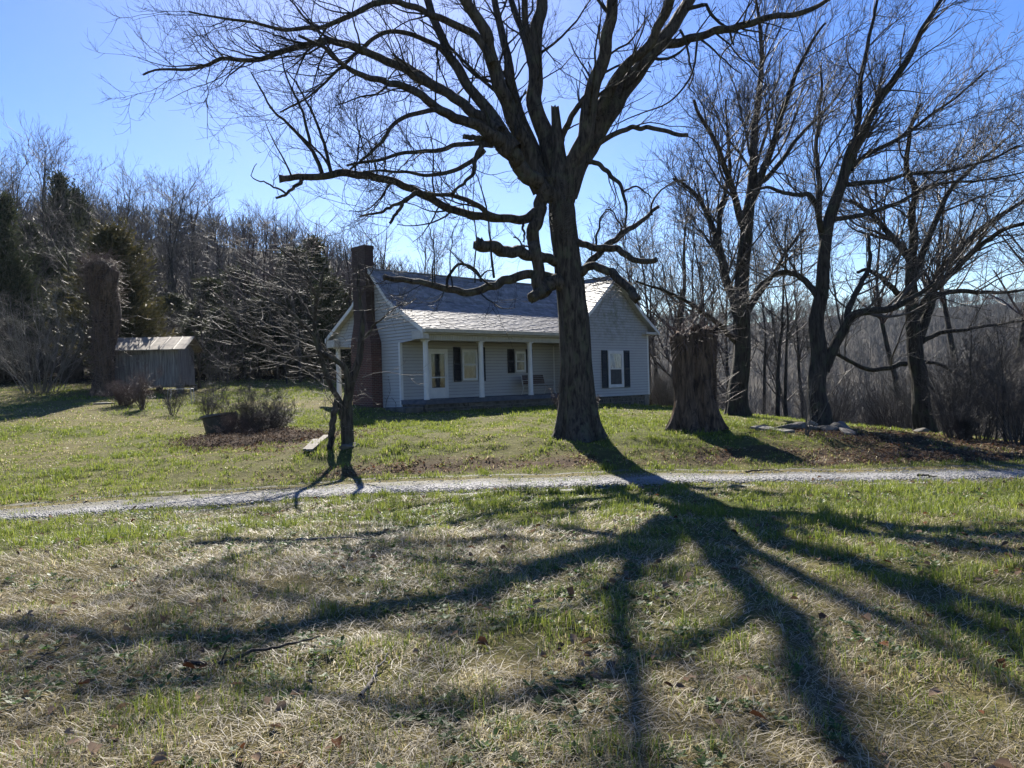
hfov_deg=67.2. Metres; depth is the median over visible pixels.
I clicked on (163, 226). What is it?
woodland tree
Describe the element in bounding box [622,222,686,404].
woodland tree
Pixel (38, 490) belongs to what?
lawn grass
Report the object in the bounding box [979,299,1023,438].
woodland tree
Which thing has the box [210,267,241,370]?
woodland tree
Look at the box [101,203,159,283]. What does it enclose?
woodland tree
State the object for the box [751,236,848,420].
woodland tree
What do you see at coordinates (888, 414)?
understory shrub
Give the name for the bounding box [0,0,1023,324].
sky
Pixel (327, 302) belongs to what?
cedar tree
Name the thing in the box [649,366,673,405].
understory shrub
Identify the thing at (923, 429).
rock
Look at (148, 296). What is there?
cedar tree
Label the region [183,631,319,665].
fallen branch
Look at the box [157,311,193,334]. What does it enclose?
understory shrub
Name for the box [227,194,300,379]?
woodland tree
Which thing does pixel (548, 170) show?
ash tree
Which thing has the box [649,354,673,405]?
understory shrub
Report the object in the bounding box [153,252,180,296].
woodland tree
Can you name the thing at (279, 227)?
woodland tree
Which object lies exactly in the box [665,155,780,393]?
woodland tree
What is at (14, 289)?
cedar tree
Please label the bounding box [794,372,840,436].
sapling
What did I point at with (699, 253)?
woodland tree
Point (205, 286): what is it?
cedar tree
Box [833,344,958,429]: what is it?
understory shrub
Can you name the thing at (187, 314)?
understory shrub
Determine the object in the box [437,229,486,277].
woodland tree
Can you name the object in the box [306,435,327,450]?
plank
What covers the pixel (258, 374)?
cedar tree
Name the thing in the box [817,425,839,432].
rock
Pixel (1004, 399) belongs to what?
understory shrub
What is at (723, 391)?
understory shrub
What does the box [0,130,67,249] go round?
woodland tree
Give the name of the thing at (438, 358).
storm door
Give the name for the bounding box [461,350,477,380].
window
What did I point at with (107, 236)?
cedar tree
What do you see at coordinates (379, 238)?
woodland tree
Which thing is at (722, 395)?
understory shrub
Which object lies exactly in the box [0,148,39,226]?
woodland tree
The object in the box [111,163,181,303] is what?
woodland tree
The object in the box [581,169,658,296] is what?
woodland tree
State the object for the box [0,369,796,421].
lawn grass
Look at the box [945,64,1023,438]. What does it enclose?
woodland tree
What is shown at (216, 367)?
bare bush
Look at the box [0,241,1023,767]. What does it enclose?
ground
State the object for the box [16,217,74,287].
cedar tree
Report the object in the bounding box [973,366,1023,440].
understory shrub
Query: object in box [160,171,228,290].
woodland tree
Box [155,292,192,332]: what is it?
cedar tree
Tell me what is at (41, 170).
woodland tree
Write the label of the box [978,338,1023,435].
understory shrub
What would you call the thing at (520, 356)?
window
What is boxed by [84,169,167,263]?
woodland tree
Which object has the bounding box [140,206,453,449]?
fruit tree
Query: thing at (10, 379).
understory shrub
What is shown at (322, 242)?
woodland tree
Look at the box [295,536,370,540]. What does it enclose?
fallen branch
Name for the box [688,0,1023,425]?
elm tree
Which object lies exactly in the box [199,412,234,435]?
black tub
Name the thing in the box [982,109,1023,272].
woodland tree
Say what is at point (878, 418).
understory shrub
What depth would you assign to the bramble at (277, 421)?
21.69 m
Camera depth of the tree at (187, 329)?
51.42 m
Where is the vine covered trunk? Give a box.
[67,244,134,396]
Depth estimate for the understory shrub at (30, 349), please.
46.01 m
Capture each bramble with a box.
[198,383,302,429]
[203,406,274,433]
[230,423,264,434]
[235,393,295,431]
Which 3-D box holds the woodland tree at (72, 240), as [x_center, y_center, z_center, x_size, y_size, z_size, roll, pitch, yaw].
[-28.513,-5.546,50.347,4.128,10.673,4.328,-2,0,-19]
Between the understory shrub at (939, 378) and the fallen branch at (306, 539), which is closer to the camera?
the fallen branch at (306, 539)
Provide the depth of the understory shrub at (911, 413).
38.61 m
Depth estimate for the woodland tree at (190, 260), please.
85.31 m
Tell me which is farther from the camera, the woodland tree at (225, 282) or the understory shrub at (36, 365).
the woodland tree at (225, 282)
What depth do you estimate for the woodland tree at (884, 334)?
42.11 m
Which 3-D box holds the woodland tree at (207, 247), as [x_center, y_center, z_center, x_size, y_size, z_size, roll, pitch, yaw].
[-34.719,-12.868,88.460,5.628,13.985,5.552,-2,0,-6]
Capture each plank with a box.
[303,439,317,450]
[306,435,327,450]
[833,422,850,434]
[838,421,855,434]
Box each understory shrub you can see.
[0,291,31,365]
[0,312,37,381]
[0,316,76,381]
[1,361,27,380]
[5,338,66,382]
[26,307,89,383]
[49,352,90,380]
[57,337,92,379]
[72,297,193,337]
[152,296,184,336]
[156,306,188,336]
[157,300,216,370]
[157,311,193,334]
[210,293,306,375]
[230,310,307,374]
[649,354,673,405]
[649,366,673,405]
[650,370,673,405]
[652,373,672,405]
[652,378,673,404]
[717,371,761,410]
[717,378,726,408]
[721,375,794,415]
[762,376,858,417]
[782,363,875,424]
[794,386,860,421]
[806,366,931,427]
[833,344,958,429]
[834,396,906,424]
[842,401,902,425]
[852,322,1023,437]
[852,397,911,430]
[853,398,904,427]
[855,382,912,427]
[867,351,980,430]
[880,356,982,431]
[892,391,951,430]
[929,351,1020,438]
[942,353,1022,439]
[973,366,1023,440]
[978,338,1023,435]
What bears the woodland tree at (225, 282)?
on the ground at (428, 459)
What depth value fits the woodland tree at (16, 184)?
85.60 m
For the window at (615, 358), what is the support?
in the farmhouse
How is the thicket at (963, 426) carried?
on the ground at (428, 459)
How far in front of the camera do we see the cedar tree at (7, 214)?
51.75 m
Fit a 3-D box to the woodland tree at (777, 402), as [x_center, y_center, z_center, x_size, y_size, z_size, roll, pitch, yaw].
[15.293,-4.005,42.821,5.640,15.682,5.865,-2,0,-45]
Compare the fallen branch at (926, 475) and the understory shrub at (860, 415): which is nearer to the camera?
the fallen branch at (926, 475)
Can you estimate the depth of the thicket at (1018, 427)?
19.50 m
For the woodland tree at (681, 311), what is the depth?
46.33 m
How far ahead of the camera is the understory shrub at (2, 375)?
45.83 m
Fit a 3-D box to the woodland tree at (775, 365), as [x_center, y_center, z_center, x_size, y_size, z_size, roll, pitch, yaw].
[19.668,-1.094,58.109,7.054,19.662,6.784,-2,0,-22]
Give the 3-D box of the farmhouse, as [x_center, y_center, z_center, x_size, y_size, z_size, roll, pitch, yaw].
[-1.001,-1.975,38.158,17.074,8.200,8.500,-2,0,-44]
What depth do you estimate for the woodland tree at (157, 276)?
78.80 m
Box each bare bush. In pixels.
[90,374,147,406]
[112,362,163,409]
[155,374,193,414]
[184,375,228,415]
[191,336,250,398]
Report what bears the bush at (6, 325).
on the ground at (428, 459)
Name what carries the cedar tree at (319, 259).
on the ground at (428, 459)
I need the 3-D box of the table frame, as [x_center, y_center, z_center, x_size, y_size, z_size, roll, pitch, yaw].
[-14.486,0.538,33.702,1.056,0.667,0.432,-2,0,-6]
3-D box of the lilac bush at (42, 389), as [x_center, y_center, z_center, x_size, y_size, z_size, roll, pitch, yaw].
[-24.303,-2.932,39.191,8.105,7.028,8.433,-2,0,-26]
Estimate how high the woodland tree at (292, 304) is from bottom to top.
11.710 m
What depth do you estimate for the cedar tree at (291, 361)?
50.98 m
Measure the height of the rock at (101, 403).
0.109 m
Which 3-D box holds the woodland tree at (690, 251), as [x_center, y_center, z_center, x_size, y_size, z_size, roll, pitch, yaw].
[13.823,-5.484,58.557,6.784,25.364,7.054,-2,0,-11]
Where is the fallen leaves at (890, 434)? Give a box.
[121,422,1023,483]
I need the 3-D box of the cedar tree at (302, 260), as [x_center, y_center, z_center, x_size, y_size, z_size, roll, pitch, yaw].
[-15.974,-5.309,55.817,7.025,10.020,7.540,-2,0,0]
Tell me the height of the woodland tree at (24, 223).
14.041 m
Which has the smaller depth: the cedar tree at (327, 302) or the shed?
the shed
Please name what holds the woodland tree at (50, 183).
on the ground at (428, 459)
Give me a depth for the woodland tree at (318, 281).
57.40 m
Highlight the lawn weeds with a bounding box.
[0,487,1023,767]
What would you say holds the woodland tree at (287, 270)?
on the ground at (428, 459)
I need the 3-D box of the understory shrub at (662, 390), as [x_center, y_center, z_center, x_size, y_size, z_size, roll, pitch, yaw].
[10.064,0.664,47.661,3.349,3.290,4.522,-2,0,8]
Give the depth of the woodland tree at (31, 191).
83.27 m
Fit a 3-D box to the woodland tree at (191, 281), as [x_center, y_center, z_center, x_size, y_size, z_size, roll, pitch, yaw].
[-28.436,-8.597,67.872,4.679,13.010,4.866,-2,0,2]
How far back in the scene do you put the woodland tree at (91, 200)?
92.58 m
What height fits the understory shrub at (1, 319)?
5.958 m
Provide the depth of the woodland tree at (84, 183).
74.20 m
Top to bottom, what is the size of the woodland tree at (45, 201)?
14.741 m
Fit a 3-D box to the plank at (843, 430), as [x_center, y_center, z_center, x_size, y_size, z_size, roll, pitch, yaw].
[8.411,1.128,19.657,0.151,0.041,1.537,-2,7,13]
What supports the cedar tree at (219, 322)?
on the ground at (428, 459)
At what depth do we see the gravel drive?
14.09 m
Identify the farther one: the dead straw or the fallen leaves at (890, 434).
the fallen leaves at (890, 434)
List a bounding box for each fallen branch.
[22,643,65,670]
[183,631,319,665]
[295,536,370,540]
[745,459,782,472]
[917,474,936,476]
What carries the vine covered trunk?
on the ground at (428, 459)
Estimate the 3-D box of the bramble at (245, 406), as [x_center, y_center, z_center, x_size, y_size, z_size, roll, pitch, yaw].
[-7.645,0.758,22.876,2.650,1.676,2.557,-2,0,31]
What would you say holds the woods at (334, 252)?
on the ground at (428, 459)
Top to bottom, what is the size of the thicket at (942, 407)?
2.584 m
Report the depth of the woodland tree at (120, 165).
76.13 m
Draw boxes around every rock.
[93,402,113,404]
[339,444,354,449]
[774,423,795,429]
[793,422,810,429]
[807,425,819,430]
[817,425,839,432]
[831,422,843,426]
[912,428,930,431]
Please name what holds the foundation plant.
on the ground at (428, 459)
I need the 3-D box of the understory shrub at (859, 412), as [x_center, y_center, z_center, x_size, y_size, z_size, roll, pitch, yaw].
[19.387,1.267,40.403,6.852,4.986,5.074,-2,0,-19]
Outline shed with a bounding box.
[115,336,203,393]
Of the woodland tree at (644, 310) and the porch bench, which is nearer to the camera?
the porch bench
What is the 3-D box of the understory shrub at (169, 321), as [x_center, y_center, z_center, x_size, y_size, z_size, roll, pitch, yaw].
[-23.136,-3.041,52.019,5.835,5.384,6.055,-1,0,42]
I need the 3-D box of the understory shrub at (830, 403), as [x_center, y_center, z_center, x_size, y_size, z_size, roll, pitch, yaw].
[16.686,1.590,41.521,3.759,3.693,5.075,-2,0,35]
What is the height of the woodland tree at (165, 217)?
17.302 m
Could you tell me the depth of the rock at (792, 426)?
19.73 m
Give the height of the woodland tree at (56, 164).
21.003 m
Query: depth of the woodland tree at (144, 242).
63.80 m
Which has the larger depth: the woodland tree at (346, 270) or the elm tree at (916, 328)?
the woodland tree at (346, 270)
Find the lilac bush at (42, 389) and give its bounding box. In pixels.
[0,265,92,393]
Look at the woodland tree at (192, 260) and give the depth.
71.98 m
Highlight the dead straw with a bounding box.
[0,479,1023,767]
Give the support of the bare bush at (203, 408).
on the ground at (428, 459)
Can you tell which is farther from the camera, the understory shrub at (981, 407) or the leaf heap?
the understory shrub at (981, 407)
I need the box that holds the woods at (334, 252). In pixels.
[0,181,465,333]
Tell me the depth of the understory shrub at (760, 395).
45.95 m
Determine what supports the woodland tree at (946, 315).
on the ground at (428, 459)
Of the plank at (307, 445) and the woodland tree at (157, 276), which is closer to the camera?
the plank at (307, 445)
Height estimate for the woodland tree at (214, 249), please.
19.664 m
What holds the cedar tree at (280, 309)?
on the ground at (428, 459)
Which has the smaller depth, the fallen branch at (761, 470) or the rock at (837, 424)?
the fallen branch at (761, 470)
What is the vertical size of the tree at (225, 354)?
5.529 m
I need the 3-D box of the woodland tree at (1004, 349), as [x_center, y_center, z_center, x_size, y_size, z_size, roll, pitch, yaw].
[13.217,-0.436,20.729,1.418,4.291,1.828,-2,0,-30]
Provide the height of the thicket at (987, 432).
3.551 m
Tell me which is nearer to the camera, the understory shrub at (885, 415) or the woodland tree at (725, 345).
the understory shrub at (885, 415)
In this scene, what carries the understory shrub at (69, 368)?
on the ground at (428, 459)
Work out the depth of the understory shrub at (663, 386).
47.54 m
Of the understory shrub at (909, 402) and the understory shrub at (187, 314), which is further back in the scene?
the understory shrub at (187, 314)
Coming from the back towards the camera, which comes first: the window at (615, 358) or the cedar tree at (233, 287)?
the cedar tree at (233, 287)
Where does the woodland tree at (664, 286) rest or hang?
on the ground at (428, 459)
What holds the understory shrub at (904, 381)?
on the ground at (428, 459)
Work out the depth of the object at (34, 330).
47.58 m
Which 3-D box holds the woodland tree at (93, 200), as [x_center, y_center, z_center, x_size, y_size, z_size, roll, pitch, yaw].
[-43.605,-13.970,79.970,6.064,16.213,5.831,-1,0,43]
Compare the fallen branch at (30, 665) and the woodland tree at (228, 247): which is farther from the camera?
the woodland tree at (228, 247)
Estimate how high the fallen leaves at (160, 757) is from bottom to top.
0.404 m
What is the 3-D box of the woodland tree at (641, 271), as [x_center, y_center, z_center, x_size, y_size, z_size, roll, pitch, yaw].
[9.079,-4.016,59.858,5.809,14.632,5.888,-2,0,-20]
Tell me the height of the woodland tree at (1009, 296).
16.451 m
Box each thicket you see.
[906,347,1013,439]
[919,316,1023,441]
[932,395,989,441]
[952,342,1023,445]
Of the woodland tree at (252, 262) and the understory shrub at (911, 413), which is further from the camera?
the woodland tree at (252, 262)
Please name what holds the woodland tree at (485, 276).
on the ground at (428, 459)
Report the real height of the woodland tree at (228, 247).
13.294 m
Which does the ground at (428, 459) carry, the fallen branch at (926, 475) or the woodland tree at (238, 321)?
the woodland tree at (238, 321)
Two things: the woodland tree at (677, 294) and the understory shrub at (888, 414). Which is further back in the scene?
the woodland tree at (677, 294)
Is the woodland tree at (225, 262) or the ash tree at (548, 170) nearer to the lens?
the ash tree at (548, 170)
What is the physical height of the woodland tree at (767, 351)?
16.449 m
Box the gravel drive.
[0,464,1023,522]
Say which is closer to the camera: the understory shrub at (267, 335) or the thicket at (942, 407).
the thicket at (942, 407)
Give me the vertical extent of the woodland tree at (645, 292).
19.475 m
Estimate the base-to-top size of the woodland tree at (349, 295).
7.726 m
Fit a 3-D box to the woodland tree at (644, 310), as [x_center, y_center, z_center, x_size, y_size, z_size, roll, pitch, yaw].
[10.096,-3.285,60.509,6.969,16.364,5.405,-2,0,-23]
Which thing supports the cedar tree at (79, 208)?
on the ground at (428, 459)
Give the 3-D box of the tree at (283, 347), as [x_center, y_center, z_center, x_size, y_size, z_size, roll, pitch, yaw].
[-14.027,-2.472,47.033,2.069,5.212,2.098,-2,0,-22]
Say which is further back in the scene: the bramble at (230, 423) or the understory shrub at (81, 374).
the understory shrub at (81, 374)
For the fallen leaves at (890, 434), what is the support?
on the ground at (428, 459)
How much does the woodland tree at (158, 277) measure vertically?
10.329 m
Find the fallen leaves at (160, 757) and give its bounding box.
[0,475,1023,767]
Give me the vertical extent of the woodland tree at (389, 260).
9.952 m
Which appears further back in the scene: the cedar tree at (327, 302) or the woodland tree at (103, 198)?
the woodland tree at (103, 198)
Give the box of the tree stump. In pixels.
[650,294,746,432]
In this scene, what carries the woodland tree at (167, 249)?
on the ground at (428, 459)
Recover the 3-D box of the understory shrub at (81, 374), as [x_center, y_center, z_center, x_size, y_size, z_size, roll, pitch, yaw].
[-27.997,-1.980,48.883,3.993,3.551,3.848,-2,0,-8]
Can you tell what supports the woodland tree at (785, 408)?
on the ground at (428, 459)
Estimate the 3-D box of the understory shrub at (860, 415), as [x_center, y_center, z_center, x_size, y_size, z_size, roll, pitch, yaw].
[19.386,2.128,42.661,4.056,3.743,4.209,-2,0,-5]
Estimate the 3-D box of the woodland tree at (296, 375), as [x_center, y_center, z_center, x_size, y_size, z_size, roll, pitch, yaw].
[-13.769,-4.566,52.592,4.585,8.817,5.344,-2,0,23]
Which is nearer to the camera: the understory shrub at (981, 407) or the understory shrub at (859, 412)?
the understory shrub at (981, 407)
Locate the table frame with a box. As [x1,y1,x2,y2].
[167,388,194,402]
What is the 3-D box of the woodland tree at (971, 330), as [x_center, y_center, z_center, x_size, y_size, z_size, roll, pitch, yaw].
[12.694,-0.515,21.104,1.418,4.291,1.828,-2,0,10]
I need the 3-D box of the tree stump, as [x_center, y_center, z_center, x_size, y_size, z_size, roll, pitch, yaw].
[4.912,-0.553,20.421,2.556,3.833,2.316,-2,0,0]
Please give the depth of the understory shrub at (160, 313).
54.46 m
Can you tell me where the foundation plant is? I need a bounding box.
[546,385,558,409]
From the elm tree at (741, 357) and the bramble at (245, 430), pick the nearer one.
the bramble at (245, 430)
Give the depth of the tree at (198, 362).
41.69 m
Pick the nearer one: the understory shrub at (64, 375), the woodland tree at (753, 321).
the understory shrub at (64, 375)
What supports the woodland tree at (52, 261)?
on the ground at (428, 459)
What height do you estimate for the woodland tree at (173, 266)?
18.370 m
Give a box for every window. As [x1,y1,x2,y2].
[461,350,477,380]
[515,351,525,371]
[607,351,623,387]
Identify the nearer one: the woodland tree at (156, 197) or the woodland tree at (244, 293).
the woodland tree at (244, 293)
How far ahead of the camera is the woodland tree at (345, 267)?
73.18 m
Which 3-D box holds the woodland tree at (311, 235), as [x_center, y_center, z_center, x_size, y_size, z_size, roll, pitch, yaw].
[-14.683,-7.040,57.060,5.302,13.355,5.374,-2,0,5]
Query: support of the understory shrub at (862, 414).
on the ground at (428, 459)
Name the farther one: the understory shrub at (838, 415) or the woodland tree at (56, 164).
the woodland tree at (56, 164)
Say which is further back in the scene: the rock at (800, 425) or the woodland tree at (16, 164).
the woodland tree at (16, 164)
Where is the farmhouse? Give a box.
[325,245,659,412]
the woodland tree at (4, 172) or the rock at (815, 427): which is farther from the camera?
the woodland tree at (4, 172)
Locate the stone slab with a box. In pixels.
[750,426,794,432]
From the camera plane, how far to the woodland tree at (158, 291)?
64.43 m
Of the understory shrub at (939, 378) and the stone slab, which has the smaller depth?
the stone slab
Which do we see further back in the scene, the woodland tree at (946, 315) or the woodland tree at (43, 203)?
the woodland tree at (43, 203)
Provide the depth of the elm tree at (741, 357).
26.76 m
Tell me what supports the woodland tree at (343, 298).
on the ground at (428, 459)
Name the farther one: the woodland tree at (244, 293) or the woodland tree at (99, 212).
the woodland tree at (99, 212)
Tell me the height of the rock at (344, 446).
0.143 m
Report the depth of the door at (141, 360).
38.70 m
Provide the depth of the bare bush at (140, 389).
30.95 m
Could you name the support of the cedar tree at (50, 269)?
on the ground at (428, 459)
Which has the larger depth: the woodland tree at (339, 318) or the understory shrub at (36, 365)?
the woodland tree at (339, 318)
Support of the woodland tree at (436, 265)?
on the ground at (428, 459)
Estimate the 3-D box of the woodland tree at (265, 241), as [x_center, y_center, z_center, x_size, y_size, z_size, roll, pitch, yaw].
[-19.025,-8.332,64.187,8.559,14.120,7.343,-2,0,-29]
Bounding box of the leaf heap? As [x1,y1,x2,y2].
[156,425,340,449]
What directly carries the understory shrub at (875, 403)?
on the ground at (428, 459)
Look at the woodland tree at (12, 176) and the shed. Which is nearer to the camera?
the shed
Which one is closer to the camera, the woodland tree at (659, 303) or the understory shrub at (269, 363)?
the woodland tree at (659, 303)
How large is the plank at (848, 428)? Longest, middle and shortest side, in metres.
1.427 x 0.132 x 0.041 m
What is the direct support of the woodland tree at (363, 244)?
on the ground at (428, 459)
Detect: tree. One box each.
[0,96,92,299]
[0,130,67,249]
[0,140,20,195]
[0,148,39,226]
[0,151,39,228]
[0,162,74,288]
[0,168,33,222]
[0,175,53,295]
[0,190,48,323]
[0,201,62,370]
[0,263,71,334]
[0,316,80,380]
[4,119,76,243]
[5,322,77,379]
[9,183,95,298]
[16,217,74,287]
[17,132,90,221]
[22,243,86,331]
[24,165,49,232]
[24,219,86,365]
[28,286,92,371]
[29,158,90,253]
[36,215,194,372]
[38,164,87,301]
[38,218,93,376]
[50,178,97,282]
[55,176,109,243]
[64,145,132,254]
[65,171,111,228]
[68,274,171,360]
[75,191,132,243]
[83,176,133,227]
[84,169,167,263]
[85,185,160,275]
[86,0,866,442]
[97,141,160,249]
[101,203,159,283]
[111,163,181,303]
[116,211,170,305]
[116,214,170,292]
[125,153,229,293]
[125,185,196,291]
[135,167,214,313]
[140,203,195,299]
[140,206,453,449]
[145,244,167,313]
[146,249,163,317]
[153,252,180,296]
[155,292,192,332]
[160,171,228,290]
[164,180,232,304]
[164,284,230,388]
[166,156,241,279]
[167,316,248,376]
[168,223,212,306]
[169,276,227,330]
[179,226,210,307]
[180,213,230,278]
[189,305,266,379]
[194,296,250,384]
[197,224,245,279]
[200,263,263,370]
[201,296,294,377]
[204,254,247,301]
[207,218,277,377]
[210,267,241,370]
[213,259,241,310]
[215,213,260,276]
[216,252,256,378]
[218,209,279,372]
[224,204,290,295]
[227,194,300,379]
[242,317,350,378]
[244,274,322,375]
[251,192,327,283]
[251,243,321,359]
[254,217,307,280]
[255,208,323,382]
[260,230,317,374]
[265,258,329,378]
[267,304,297,383]
[268,221,318,263]
[272,206,346,373]
[283,274,351,377]
[291,212,352,372]
[297,233,339,371]
[305,219,374,371]
[311,253,333,373]
[316,293,352,362]
[328,205,399,299]
[330,269,352,358]
[334,289,352,380]
[339,278,352,315]
[341,247,351,286]
[348,202,414,269]
[366,243,416,272]
[393,206,452,273]
[406,228,468,274]
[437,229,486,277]
[457,242,506,278]
[544,0,916,416]
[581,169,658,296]
[588,144,732,379]
[596,181,692,388]
[600,247,660,288]
[616,237,677,383]
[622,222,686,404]
[632,238,710,352]
[639,150,735,346]
[642,153,733,337]
[646,242,713,379]
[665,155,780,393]
[669,259,730,372]
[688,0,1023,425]
[696,228,777,377]
[713,233,801,413]
[732,184,831,416]
[749,256,835,415]
[750,216,812,416]
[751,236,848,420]
[777,71,1023,439]
[812,146,979,418]
[860,88,1021,380]
[942,295,1010,438]
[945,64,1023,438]
[962,290,1023,441]
[970,114,1023,316]
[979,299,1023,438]
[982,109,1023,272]
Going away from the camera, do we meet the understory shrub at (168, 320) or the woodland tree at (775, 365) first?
the understory shrub at (168, 320)
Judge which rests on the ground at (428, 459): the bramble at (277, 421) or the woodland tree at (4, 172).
the woodland tree at (4, 172)
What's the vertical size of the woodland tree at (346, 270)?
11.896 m
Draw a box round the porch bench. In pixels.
[521,375,556,394]
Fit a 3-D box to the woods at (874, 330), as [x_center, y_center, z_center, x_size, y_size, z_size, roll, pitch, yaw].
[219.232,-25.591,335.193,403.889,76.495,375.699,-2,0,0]
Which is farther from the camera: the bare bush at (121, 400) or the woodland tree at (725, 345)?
the woodland tree at (725, 345)
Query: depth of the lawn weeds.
4.95 m
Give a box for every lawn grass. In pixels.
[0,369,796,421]
[0,412,1023,504]
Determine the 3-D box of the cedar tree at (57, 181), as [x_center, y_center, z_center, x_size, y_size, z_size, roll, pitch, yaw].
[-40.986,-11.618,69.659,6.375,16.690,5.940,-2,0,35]
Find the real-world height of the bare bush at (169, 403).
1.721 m
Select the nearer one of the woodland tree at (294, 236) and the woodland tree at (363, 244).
the woodland tree at (363, 244)
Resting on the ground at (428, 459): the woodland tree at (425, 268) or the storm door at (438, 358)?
the woodland tree at (425, 268)
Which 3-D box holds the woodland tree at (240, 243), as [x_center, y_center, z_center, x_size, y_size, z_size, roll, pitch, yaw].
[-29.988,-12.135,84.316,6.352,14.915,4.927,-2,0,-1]
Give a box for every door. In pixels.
[129,355,148,385]
[428,349,448,398]
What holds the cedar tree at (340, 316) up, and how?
on the ground at (428, 459)
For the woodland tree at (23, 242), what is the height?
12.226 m
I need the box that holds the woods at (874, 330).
[645,280,1023,438]
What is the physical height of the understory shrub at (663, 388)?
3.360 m
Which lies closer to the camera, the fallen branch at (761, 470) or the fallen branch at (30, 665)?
the fallen branch at (30, 665)
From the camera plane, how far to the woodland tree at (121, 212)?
71.36 m
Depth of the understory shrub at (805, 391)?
44.04 m
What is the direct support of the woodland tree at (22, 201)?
on the ground at (428, 459)
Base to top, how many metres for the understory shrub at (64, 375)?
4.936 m
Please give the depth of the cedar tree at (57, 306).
51.51 m
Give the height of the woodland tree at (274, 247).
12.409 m

